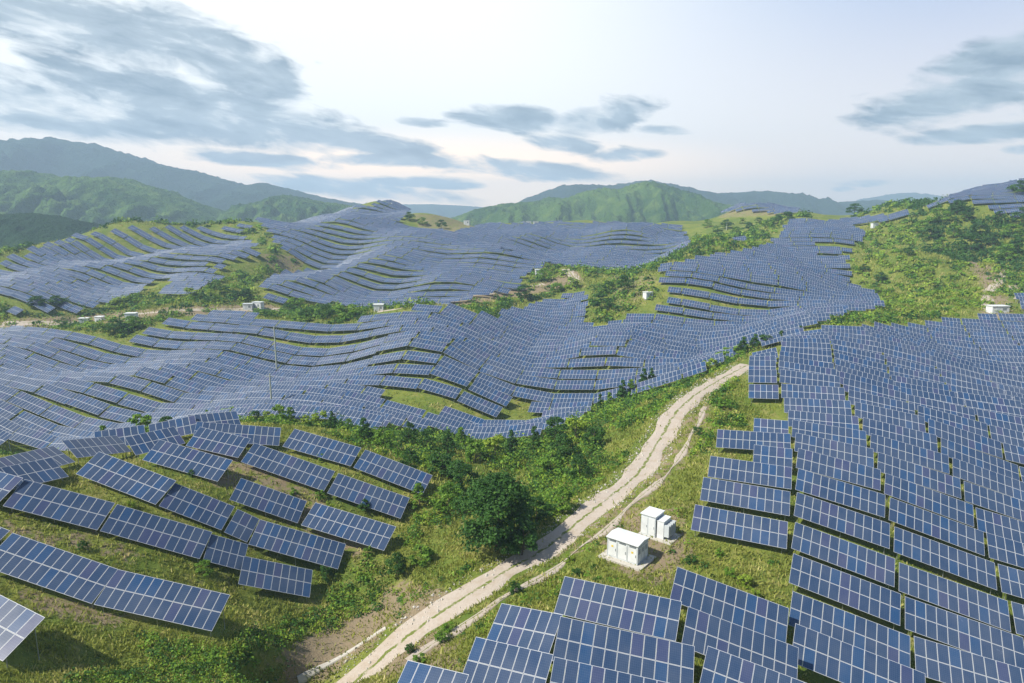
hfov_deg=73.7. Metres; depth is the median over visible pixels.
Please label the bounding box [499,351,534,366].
solar table
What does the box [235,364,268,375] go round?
solar table
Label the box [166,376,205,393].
solar table
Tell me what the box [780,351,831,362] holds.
solar table
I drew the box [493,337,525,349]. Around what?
solar table
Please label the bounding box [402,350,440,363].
solar table
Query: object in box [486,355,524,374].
solar table
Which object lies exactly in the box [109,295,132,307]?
tree
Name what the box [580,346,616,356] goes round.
solar table
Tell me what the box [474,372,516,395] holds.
solar table
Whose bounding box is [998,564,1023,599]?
solar table
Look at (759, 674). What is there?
solar table
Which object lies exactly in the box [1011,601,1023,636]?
solar table
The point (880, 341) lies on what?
solar table
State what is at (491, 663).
solar table
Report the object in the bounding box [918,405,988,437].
solar table
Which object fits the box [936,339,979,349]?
solar table
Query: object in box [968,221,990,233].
tree
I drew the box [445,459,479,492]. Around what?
tree
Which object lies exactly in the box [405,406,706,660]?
footpath
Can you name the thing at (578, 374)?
solar table
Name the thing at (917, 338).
solar table
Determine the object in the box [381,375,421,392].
solar table
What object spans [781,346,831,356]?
solar table
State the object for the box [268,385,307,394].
solar table
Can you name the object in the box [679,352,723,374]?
solar table
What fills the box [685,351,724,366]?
solar table
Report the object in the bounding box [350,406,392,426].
solar table
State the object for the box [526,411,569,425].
solar table
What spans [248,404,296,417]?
solar table
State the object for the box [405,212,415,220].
tree
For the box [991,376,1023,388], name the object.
solar table
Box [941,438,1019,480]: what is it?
solar table
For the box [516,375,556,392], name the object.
solar table
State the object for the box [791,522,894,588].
solar table
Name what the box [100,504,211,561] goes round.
solar table
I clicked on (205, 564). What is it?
shrub
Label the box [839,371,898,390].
solar table
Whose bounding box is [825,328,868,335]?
solar table
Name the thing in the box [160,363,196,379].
solar table
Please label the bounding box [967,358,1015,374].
solar table
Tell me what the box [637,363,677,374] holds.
solar table
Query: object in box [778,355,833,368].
solar table
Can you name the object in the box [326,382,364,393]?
solar table
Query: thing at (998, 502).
solar table
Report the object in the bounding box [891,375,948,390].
solar table
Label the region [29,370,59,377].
solar table
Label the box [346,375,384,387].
solar table
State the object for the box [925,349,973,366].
solar table
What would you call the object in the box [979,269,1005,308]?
dirt road
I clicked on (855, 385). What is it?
solar table
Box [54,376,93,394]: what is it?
solar table
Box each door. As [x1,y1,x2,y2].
[608,540,616,556]
[618,544,626,559]
[628,547,636,563]
[641,516,647,533]
[648,518,654,535]
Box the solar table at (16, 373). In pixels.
[2,369,33,383]
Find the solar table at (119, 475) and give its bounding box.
[76,452,175,505]
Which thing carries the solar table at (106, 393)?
on the ground at (272, 657)
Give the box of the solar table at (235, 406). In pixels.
[214,403,254,416]
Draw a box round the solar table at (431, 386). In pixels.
[418,378,461,398]
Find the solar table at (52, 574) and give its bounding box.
[0,533,117,608]
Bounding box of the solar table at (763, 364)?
[749,360,775,369]
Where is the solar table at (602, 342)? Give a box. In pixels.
[590,338,626,346]
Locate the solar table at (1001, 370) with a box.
[975,363,1023,376]
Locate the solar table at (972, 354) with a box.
[950,349,995,360]
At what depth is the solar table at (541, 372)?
203.17 m
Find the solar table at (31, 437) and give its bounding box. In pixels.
[9,426,57,448]
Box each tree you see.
[26,295,46,306]
[46,295,69,306]
[98,318,128,331]
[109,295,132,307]
[121,315,140,327]
[127,296,140,303]
[182,287,202,298]
[206,288,216,297]
[218,286,230,294]
[230,291,244,299]
[239,288,252,296]
[282,304,294,309]
[287,297,305,305]
[297,308,314,317]
[315,304,335,317]
[331,304,357,319]
[357,417,374,439]
[374,429,392,447]
[384,551,408,574]
[398,448,419,467]
[399,421,418,443]
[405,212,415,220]
[408,542,434,566]
[411,482,426,508]
[416,428,435,448]
[417,217,427,224]
[426,453,454,479]
[431,481,463,512]
[435,220,446,228]
[441,428,455,453]
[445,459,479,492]
[449,469,537,554]
[454,426,465,448]
[463,437,486,462]
[481,433,508,461]
[501,513,538,554]
[505,429,518,451]
[514,284,534,296]
[527,495,554,521]
[529,426,540,450]
[534,449,564,475]
[536,268,551,278]
[543,415,569,437]
[547,433,578,458]
[550,281,563,291]
[552,486,574,511]
[563,417,587,441]
[566,277,580,287]
[569,453,589,476]
[583,426,606,445]
[588,294,612,306]
[600,282,616,291]
[616,276,634,288]
[702,219,711,225]
[711,225,721,230]
[720,219,733,226]
[729,226,741,232]
[744,222,754,228]
[761,219,774,226]
[772,215,782,223]
[781,211,793,219]
[846,203,862,213]
[912,220,928,230]
[921,225,940,239]
[926,208,950,220]
[932,237,950,249]
[946,222,963,237]
[948,199,965,213]
[954,232,984,248]
[958,207,974,217]
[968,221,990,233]
[984,232,999,244]
[992,211,1008,224]
[993,243,1017,258]
[1000,224,1023,235]
[1005,237,1023,253]
[1006,180,1023,191]
[1010,207,1023,221]
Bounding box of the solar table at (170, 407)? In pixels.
[154,403,194,413]
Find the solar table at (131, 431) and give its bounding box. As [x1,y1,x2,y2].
[94,425,144,445]
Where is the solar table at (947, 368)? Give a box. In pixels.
[937,363,989,381]
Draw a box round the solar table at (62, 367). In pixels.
[53,363,84,371]
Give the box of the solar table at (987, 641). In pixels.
[905,596,1023,668]
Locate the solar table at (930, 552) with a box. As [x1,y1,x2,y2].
[894,526,996,594]
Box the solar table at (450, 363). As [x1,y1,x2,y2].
[437,356,478,381]
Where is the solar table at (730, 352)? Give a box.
[694,348,732,356]
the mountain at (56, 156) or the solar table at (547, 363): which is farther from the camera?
the mountain at (56, 156)
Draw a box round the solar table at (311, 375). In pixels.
[297,373,329,377]
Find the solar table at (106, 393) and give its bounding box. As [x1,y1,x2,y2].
[85,384,126,406]
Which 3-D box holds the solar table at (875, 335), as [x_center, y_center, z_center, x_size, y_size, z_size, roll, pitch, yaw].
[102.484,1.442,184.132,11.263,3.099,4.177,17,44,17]
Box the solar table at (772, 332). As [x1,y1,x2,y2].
[741,327,780,345]
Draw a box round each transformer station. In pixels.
[598,528,655,571]
[637,506,681,544]
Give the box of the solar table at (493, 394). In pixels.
[468,380,512,407]
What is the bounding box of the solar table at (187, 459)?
[143,440,232,484]
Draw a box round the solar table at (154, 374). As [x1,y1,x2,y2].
[135,366,173,385]
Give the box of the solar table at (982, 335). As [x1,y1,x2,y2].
[969,331,1012,339]
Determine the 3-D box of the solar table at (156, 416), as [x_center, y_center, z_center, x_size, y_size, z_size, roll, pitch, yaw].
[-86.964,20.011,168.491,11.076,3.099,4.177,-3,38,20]
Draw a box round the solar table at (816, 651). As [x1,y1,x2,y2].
[793,623,924,682]
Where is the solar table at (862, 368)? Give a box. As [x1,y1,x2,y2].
[834,359,889,378]
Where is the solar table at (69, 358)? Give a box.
[52,351,84,365]
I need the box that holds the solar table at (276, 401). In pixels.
[267,399,307,408]
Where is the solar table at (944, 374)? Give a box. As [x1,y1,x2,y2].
[941,371,996,387]
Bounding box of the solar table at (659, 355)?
[655,352,693,360]
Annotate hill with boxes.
[0,170,223,225]
[0,212,98,248]
[216,194,353,222]
[452,181,733,225]
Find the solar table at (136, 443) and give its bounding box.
[125,427,184,455]
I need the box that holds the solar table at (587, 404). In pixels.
[550,401,591,411]
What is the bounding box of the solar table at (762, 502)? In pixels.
[700,477,789,520]
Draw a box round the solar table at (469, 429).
[464,424,509,435]
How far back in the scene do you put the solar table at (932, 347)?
187.03 m
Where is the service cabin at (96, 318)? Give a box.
[94,316,105,321]
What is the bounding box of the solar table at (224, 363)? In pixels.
[207,357,239,369]
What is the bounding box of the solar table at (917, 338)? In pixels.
[900,332,941,346]
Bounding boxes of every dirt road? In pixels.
[0,308,279,326]
[337,363,748,682]
[377,283,544,312]
[562,269,579,281]
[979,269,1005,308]
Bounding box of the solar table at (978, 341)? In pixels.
[973,338,1017,346]
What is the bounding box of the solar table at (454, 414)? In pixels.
[439,406,483,423]
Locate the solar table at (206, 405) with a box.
[192,401,230,410]
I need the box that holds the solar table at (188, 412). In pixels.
[175,407,214,416]
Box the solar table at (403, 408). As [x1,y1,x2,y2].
[382,400,425,421]
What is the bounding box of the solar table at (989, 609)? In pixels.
[899,562,1010,631]
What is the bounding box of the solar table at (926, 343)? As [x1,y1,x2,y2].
[905,337,948,350]
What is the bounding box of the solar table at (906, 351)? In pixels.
[881,343,929,359]
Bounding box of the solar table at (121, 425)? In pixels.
[115,421,153,428]
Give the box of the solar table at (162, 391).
[142,382,183,402]
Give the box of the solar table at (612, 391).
[594,384,635,402]
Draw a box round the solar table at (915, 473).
[877,452,960,498]
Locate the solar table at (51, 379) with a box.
[29,374,61,385]
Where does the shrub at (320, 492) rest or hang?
on the ground at (272, 657)
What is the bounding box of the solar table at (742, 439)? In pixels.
[716,429,790,454]
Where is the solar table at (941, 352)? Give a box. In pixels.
[919,345,965,359]
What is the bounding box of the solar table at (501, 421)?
[483,420,524,423]
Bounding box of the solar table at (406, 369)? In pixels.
[394,364,433,377]
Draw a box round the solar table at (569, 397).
[552,393,593,403]
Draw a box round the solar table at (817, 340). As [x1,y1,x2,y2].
[782,338,829,342]
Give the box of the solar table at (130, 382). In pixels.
[110,374,150,394]
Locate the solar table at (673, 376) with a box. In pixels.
[637,369,681,393]
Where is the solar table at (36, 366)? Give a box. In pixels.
[27,363,60,371]
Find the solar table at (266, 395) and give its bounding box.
[246,392,285,402]
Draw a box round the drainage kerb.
[297,626,385,682]
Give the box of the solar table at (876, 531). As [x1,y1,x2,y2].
[794,492,889,553]
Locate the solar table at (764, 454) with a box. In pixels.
[753,445,791,466]
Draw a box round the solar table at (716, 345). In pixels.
[701,339,735,349]
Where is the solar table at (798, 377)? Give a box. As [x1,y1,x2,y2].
[779,369,839,386]
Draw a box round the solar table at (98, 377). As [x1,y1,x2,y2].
[80,371,117,382]
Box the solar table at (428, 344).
[409,338,446,351]
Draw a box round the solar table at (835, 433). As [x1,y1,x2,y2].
[792,420,866,446]
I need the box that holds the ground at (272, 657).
[0,187,1023,682]
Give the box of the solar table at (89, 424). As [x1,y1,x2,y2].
[75,417,119,431]
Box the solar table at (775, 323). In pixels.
[770,314,807,327]
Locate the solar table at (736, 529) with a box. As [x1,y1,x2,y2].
[691,504,787,553]
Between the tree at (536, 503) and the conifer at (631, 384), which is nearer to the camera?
the tree at (536, 503)
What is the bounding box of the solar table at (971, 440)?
[927,418,1002,458]
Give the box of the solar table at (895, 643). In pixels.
[788,591,909,666]
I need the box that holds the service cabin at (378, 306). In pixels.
[373,303,383,311]
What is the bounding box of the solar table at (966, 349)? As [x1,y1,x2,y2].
[942,345,986,354]
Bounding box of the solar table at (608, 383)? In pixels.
[595,375,634,392]
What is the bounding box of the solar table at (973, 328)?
[965,325,1006,333]
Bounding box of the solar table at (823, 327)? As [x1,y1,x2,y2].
[821,325,863,331]
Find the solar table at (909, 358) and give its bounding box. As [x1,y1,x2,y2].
[884,348,934,367]
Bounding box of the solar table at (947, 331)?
[928,327,968,336]
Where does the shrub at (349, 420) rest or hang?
on the ground at (272, 657)
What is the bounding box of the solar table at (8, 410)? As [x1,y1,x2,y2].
[0,399,22,418]
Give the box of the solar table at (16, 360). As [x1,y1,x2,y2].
[0,354,32,367]
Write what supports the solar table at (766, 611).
on the ground at (272, 657)
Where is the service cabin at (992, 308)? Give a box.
[985,305,1010,313]
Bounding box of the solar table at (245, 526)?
[224,509,258,543]
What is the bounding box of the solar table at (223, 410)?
[195,408,230,421]
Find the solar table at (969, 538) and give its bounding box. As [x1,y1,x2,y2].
[889,498,984,555]
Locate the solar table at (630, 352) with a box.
[617,347,654,358]
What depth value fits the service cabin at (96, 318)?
294.12 m
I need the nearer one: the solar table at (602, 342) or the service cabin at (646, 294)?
the solar table at (602, 342)
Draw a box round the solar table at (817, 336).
[782,334,827,337]
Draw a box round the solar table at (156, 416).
[138,412,177,422]
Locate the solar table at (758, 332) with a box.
[737,326,774,340]
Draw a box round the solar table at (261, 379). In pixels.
[251,375,283,384]
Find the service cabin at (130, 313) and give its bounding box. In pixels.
[123,312,138,319]
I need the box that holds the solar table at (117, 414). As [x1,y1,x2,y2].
[100,406,143,422]
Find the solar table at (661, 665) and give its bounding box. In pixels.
[552,616,694,682]
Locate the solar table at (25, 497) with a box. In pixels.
[3,479,114,533]
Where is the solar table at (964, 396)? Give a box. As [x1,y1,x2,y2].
[957,391,1021,408]
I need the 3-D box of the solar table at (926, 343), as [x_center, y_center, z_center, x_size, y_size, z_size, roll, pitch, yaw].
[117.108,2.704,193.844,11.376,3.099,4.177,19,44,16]
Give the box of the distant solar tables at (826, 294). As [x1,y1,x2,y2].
[0,178,1023,481]
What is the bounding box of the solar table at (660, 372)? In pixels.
[636,366,677,383]
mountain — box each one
[0,137,362,210]
[402,204,482,217]
[520,180,887,214]
[856,192,943,200]
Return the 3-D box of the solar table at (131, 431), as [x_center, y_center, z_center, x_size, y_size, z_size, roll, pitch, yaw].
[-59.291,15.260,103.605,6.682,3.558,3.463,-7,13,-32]
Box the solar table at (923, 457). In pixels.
[870,433,948,473]
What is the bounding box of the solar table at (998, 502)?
[964,481,1023,520]
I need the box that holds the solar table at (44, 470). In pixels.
[0,457,68,489]
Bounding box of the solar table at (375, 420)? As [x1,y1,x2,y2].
[336,408,385,428]
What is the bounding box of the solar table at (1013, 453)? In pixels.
[1003,443,1023,463]
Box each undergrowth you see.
[0,198,1023,682]
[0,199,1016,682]
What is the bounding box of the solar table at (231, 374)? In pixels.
[217,367,254,380]
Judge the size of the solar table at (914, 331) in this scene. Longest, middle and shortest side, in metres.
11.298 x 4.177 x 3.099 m
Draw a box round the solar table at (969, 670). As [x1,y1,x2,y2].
[914,636,1023,682]
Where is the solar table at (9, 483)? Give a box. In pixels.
[0,472,22,500]
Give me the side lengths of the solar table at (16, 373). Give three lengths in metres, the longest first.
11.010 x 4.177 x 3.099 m
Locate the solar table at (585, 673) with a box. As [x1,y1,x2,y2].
[550,657,667,682]
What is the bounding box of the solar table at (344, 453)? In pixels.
[282,429,360,468]
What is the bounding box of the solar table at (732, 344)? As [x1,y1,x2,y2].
[702,341,739,353]
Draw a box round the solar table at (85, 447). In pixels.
[62,435,131,463]
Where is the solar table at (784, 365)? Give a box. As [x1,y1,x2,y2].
[778,361,835,375]
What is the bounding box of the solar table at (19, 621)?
[0,595,44,667]
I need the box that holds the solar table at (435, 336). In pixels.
[417,330,453,343]
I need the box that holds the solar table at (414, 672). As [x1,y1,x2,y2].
[397,660,468,682]
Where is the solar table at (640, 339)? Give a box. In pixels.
[631,335,667,351]
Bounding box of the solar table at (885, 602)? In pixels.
[789,553,900,629]
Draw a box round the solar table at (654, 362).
[644,358,683,366]
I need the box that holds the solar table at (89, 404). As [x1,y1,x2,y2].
[66,394,109,417]
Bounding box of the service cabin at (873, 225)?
[870,223,878,227]
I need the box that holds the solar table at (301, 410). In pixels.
[292,405,320,420]
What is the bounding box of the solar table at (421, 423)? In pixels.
[402,415,430,430]
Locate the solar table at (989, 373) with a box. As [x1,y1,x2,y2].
[983,369,1023,382]
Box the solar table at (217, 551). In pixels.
[204,534,247,573]
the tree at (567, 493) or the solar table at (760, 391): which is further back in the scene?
the solar table at (760, 391)
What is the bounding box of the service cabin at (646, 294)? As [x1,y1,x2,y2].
[643,291,652,298]
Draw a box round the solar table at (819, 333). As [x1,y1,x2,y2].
[780,332,824,345]
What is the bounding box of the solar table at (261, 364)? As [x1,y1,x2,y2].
[246,358,280,370]
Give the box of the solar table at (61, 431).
[50,425,92,436]
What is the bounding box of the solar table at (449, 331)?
[431,324,467,340]
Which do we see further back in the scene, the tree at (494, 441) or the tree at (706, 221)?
the tree at (706, 221)
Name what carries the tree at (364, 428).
on the ground at (272, 657)
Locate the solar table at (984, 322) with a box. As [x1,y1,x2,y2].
[961,318,1002,327]
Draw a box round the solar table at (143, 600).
[94,569,229,636]
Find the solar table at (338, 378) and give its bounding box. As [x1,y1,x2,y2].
[314,375,348,384]
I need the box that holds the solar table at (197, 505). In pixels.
[159,483,234,529]
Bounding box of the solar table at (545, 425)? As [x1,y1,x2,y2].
[510,416,554,429]
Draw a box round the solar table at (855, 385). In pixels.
[843,378,905,401]
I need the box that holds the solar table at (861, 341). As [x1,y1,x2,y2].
[831,335,878,346]
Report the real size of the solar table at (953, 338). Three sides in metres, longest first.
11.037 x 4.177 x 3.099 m
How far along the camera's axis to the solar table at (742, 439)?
107.90 m
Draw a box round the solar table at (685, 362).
[679,353,715,364]
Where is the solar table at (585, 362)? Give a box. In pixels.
[568,357,605,366]
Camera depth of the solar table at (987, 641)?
70.78 m
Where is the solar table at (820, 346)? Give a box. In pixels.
[782,341,830,350]
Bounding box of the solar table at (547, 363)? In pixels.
[532,359,568,368]
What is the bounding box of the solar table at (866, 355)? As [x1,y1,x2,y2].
[833,344,884,363]
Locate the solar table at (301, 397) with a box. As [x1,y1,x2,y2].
[283,393,324,403]
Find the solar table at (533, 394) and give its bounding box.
[512,386,554,402]
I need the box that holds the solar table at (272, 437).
[193,422,280,449]
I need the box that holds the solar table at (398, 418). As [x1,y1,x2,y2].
[365,405,407,429]
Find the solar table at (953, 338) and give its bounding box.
[931,333,973,343]
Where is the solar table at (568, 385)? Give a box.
[555,380,594,392]
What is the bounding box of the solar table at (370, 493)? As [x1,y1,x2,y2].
[328,473,408,519]
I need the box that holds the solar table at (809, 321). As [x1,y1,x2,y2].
[777,316,817,330]
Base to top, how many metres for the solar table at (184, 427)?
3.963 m
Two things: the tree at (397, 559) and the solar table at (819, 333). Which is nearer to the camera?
the tree at (397, 559)
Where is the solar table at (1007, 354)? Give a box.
[987,351,1023,358]
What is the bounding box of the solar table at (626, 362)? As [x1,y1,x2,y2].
[605,357,644,368]
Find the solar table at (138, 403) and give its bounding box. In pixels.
[118,394,160,411]
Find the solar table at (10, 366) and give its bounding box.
[1,363,31,371]
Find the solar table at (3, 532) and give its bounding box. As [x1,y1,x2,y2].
[0,527,9,543]
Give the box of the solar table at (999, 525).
[976,508,1023,542]
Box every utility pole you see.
[266,373,273,398]
[271,327,277,370]
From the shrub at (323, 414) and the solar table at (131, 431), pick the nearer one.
the solar table at (131, 431)
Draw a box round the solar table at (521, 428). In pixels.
[495,422,543,437]
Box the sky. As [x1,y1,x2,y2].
[0,0,1023,206]
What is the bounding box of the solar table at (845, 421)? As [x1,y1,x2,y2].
[788,410,858,432]
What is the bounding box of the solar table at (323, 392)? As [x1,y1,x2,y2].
[305,387,345,399]
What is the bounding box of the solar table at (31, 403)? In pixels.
[7,391,52,416]
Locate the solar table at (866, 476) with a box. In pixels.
[796,448,880,490]
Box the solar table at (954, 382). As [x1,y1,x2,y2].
[946,378,1003,393]
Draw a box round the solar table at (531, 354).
[512,349,546,359]
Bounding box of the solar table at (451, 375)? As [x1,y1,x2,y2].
[430,365,472,387]
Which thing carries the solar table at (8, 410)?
on the ground at (272, 657)
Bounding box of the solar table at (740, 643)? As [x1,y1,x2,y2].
[682,606,798,678]
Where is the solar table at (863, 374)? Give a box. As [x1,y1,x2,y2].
[836,365,893,384]
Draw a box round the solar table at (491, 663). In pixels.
[463,637,552,682]
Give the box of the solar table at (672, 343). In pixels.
[666,340,700,349]
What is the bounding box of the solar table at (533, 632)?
[485,603,562,653]
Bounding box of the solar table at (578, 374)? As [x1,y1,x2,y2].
[558,370,597,378]
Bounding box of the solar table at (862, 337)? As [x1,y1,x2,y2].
[828,331,873,340]
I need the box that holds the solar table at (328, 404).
[308,401,349,416]
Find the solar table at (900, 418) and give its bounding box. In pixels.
[855,402,925,431]
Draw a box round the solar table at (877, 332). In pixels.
[867,328,910,341]
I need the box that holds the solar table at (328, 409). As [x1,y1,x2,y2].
[294,404,339,418]
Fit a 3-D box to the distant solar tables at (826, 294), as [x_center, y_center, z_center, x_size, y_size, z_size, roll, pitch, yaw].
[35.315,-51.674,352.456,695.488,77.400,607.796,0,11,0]
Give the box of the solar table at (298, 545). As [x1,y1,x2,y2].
[248,520,345,571]
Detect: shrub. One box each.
[76,540,88,549]
[99,425,108,432]
[126,413,151,432]
[127,501,135,507]
[157,415,172,425]
[194,558,214,575]
[250,410,260,419]
[263,411,275,416]
[267,404,288,420]
[285,407,297,421]
[290,487,298,495]
[300,414,310,424]
[310,410,326,425]
[314,489,324,500]
[320,565,332,581]
[325,500,333,506]
[326,411,336,427]
[343,418,353,427]
[356,498,369,510]
[362,545,372,557]
[404,642,415,653]
[412,653,426,663]
[434,628,450,643]
[441,621,453,632]
[509,580,521,594]
[564,554,574,564]
[571,568,580,576]
[686,554,696,564]
[692,426,701,435]
[702,358,717,372]
[715,351,731,363]
[715,548,725,557]
[716,399,729,409]
[721,345,740,356]
[724,566,735,577]
[736,574,752,587]
[737,336,748,354]
[748,334,760,349]
[751,588,760,597]
[758,334,773,346]
[859,264,869,269]
[868,285,879,292]
[873,272,887,279]
[904,247,914,253]
[922,267,932,274]
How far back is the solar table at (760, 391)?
131.57 m
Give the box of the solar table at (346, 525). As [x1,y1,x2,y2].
[301,502,395,554]
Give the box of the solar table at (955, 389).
[950,385,1011,399]
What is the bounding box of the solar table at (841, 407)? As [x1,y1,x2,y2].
[784,397,851,415]
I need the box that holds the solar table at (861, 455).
[794,433,873,467]
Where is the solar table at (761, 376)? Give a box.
[748,369,776,382]
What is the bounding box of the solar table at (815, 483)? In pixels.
[795,468,884,519]
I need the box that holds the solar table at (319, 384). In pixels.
[293,380,328,390]
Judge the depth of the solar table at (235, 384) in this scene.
195.76 m
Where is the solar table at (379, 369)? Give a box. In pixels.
[359,364,396,374]
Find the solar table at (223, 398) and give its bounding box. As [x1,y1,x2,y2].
[211,393,249,404]
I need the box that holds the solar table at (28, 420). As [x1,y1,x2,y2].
[11,411,57,433]
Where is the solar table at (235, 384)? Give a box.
[225,380,260,387]
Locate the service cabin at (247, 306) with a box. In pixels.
[243,303,253,310]
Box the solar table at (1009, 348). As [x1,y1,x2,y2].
[980,344,1023,352]
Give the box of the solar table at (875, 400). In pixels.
[848,390,914,413]
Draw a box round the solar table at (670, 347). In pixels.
[667,345,702,353]
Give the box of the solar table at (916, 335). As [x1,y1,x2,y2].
[895,328,935,342]
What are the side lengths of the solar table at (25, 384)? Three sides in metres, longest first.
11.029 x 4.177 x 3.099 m
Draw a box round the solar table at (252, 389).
[234,385,271,396]
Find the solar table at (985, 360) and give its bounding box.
[958,355,1005,364]
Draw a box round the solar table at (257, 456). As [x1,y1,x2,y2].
[241,443,334,489]
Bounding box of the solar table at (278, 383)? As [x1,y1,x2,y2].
[260,381,293,391]
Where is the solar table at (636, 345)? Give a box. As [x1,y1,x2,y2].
[626,340,663,354]
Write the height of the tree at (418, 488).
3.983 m
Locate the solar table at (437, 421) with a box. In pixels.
[424,412,467,433]
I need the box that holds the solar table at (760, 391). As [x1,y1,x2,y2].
[749,384,778,402]
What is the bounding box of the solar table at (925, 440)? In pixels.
[863,417,937,451]
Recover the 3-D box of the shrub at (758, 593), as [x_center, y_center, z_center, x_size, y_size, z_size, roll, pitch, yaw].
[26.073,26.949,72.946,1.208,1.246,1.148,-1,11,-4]
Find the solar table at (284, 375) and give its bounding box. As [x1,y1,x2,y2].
[266,371,297,380]
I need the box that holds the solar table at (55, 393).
[35,383,76,406]
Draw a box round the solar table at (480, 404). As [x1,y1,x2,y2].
[457,391,502,418]
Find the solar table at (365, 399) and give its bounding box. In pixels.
[342,391,384,406]
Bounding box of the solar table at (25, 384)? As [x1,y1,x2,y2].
[5,376,45,395]
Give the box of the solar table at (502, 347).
[481,337,513,352]
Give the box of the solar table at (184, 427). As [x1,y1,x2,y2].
[149,415,195,440]
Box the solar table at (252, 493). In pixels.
[229,478,306,524]
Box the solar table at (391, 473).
[353,450,432,492]
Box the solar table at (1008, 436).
[989,425,1023,446]
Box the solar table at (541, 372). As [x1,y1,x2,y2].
[522,366,559,377]
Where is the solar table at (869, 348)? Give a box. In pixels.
[832,339,881,354]
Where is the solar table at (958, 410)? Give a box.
[908,394,975,420]
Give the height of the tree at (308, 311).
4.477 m
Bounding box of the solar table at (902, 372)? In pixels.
[889,365,943,383]
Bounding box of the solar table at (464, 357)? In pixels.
[443,345,483,369]
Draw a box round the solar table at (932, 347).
[912,341,956,355]
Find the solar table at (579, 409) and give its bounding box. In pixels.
[542,406,584,417]
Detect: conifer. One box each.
[595,393,605,412]
[605,392,612,406]
[615,380,627,397]
[627,379,634,392]
[636,368,647,384]
[647,368,655,379]
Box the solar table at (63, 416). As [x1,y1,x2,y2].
[40,405,85,427]
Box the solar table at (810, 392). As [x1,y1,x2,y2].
[781,384,844,403]
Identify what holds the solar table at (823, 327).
on the ground at (272, 657)
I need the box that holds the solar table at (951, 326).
[925,320,964,330]
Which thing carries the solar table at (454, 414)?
on the ground at (272, 657)
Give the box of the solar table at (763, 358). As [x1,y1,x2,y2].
[749,356,774,359]
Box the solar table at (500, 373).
[479,363,519,383]
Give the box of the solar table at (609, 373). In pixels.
[597,368,636,378]
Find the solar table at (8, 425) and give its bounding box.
[0,416,20,433]
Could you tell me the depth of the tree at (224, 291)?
322.66 m
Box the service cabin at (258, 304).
[252,301,263,309]
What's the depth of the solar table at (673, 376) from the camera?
176.50 m
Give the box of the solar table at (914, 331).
[891,322,930,337]
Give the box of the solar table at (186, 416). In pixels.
[167,412,204,426]
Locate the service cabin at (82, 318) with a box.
[77,317,89,322]
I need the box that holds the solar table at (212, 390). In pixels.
[200,386,237,395]
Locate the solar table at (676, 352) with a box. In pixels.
[664,349,699,356]
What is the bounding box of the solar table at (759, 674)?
[700,646,805,682]
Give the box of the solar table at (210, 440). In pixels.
[186,427,250,461]
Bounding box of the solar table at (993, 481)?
[952,458,1023,500]
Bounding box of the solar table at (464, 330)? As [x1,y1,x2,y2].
[448,323,481,340]
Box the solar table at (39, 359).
[26,354,58,367]
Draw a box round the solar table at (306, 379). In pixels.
[284,377,315,384]
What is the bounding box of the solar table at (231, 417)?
[187,411,240,434]
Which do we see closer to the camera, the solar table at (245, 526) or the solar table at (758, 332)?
the solar table at (245, 526)
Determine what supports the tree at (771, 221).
on the ground at (272, 657)
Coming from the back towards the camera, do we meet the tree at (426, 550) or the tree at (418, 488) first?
the tree at (418, 488)
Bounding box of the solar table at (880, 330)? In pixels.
[862,324,903,337]
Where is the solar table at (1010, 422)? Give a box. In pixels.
[977,409,1023,431]
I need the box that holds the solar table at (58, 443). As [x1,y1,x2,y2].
[48,437,93,450]
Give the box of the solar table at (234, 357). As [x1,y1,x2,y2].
[218,351,251,364]
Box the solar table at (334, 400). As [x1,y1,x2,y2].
[322,396,364,408]
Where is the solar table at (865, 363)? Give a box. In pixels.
[834,352,886,372]
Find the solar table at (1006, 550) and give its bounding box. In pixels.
[986,532,1023,567]
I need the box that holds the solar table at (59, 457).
[0,446,74,468]
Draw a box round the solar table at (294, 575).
[238,556,312,601]
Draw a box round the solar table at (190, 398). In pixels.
[175,393,215,405]
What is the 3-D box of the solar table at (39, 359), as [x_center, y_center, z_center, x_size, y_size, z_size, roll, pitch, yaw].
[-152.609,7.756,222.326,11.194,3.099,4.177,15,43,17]
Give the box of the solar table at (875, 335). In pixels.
[872,332,916,346]
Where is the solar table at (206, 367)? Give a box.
[187,360,222,375]
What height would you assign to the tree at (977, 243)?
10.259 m
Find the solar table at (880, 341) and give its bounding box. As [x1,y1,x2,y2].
[876,338,922,351]
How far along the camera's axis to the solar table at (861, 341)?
174.60 m
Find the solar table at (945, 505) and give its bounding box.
[884,473,973,526]
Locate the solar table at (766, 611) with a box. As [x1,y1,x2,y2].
[670,567,788,642]
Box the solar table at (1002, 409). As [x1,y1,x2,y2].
[965,400,1023,417]
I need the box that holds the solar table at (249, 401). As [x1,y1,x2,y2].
[229,399,267,410]
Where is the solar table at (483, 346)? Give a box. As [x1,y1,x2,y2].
[465,335,501,356]
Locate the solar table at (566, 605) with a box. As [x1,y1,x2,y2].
[554,576,681,641]
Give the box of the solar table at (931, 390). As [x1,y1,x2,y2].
[895,381,955,396]
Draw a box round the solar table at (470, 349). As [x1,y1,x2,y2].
[451,338,489,361]
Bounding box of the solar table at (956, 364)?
[932,356,982,373]
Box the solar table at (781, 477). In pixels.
[708,456,791,490]
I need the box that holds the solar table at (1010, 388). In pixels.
[998,384,1023,394]
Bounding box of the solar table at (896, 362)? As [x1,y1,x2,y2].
[887,356,939,375]
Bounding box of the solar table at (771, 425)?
[753,418,787,439]
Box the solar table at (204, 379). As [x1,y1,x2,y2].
[190,372,228,386]
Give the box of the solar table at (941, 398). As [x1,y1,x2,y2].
[900,387,963,406]

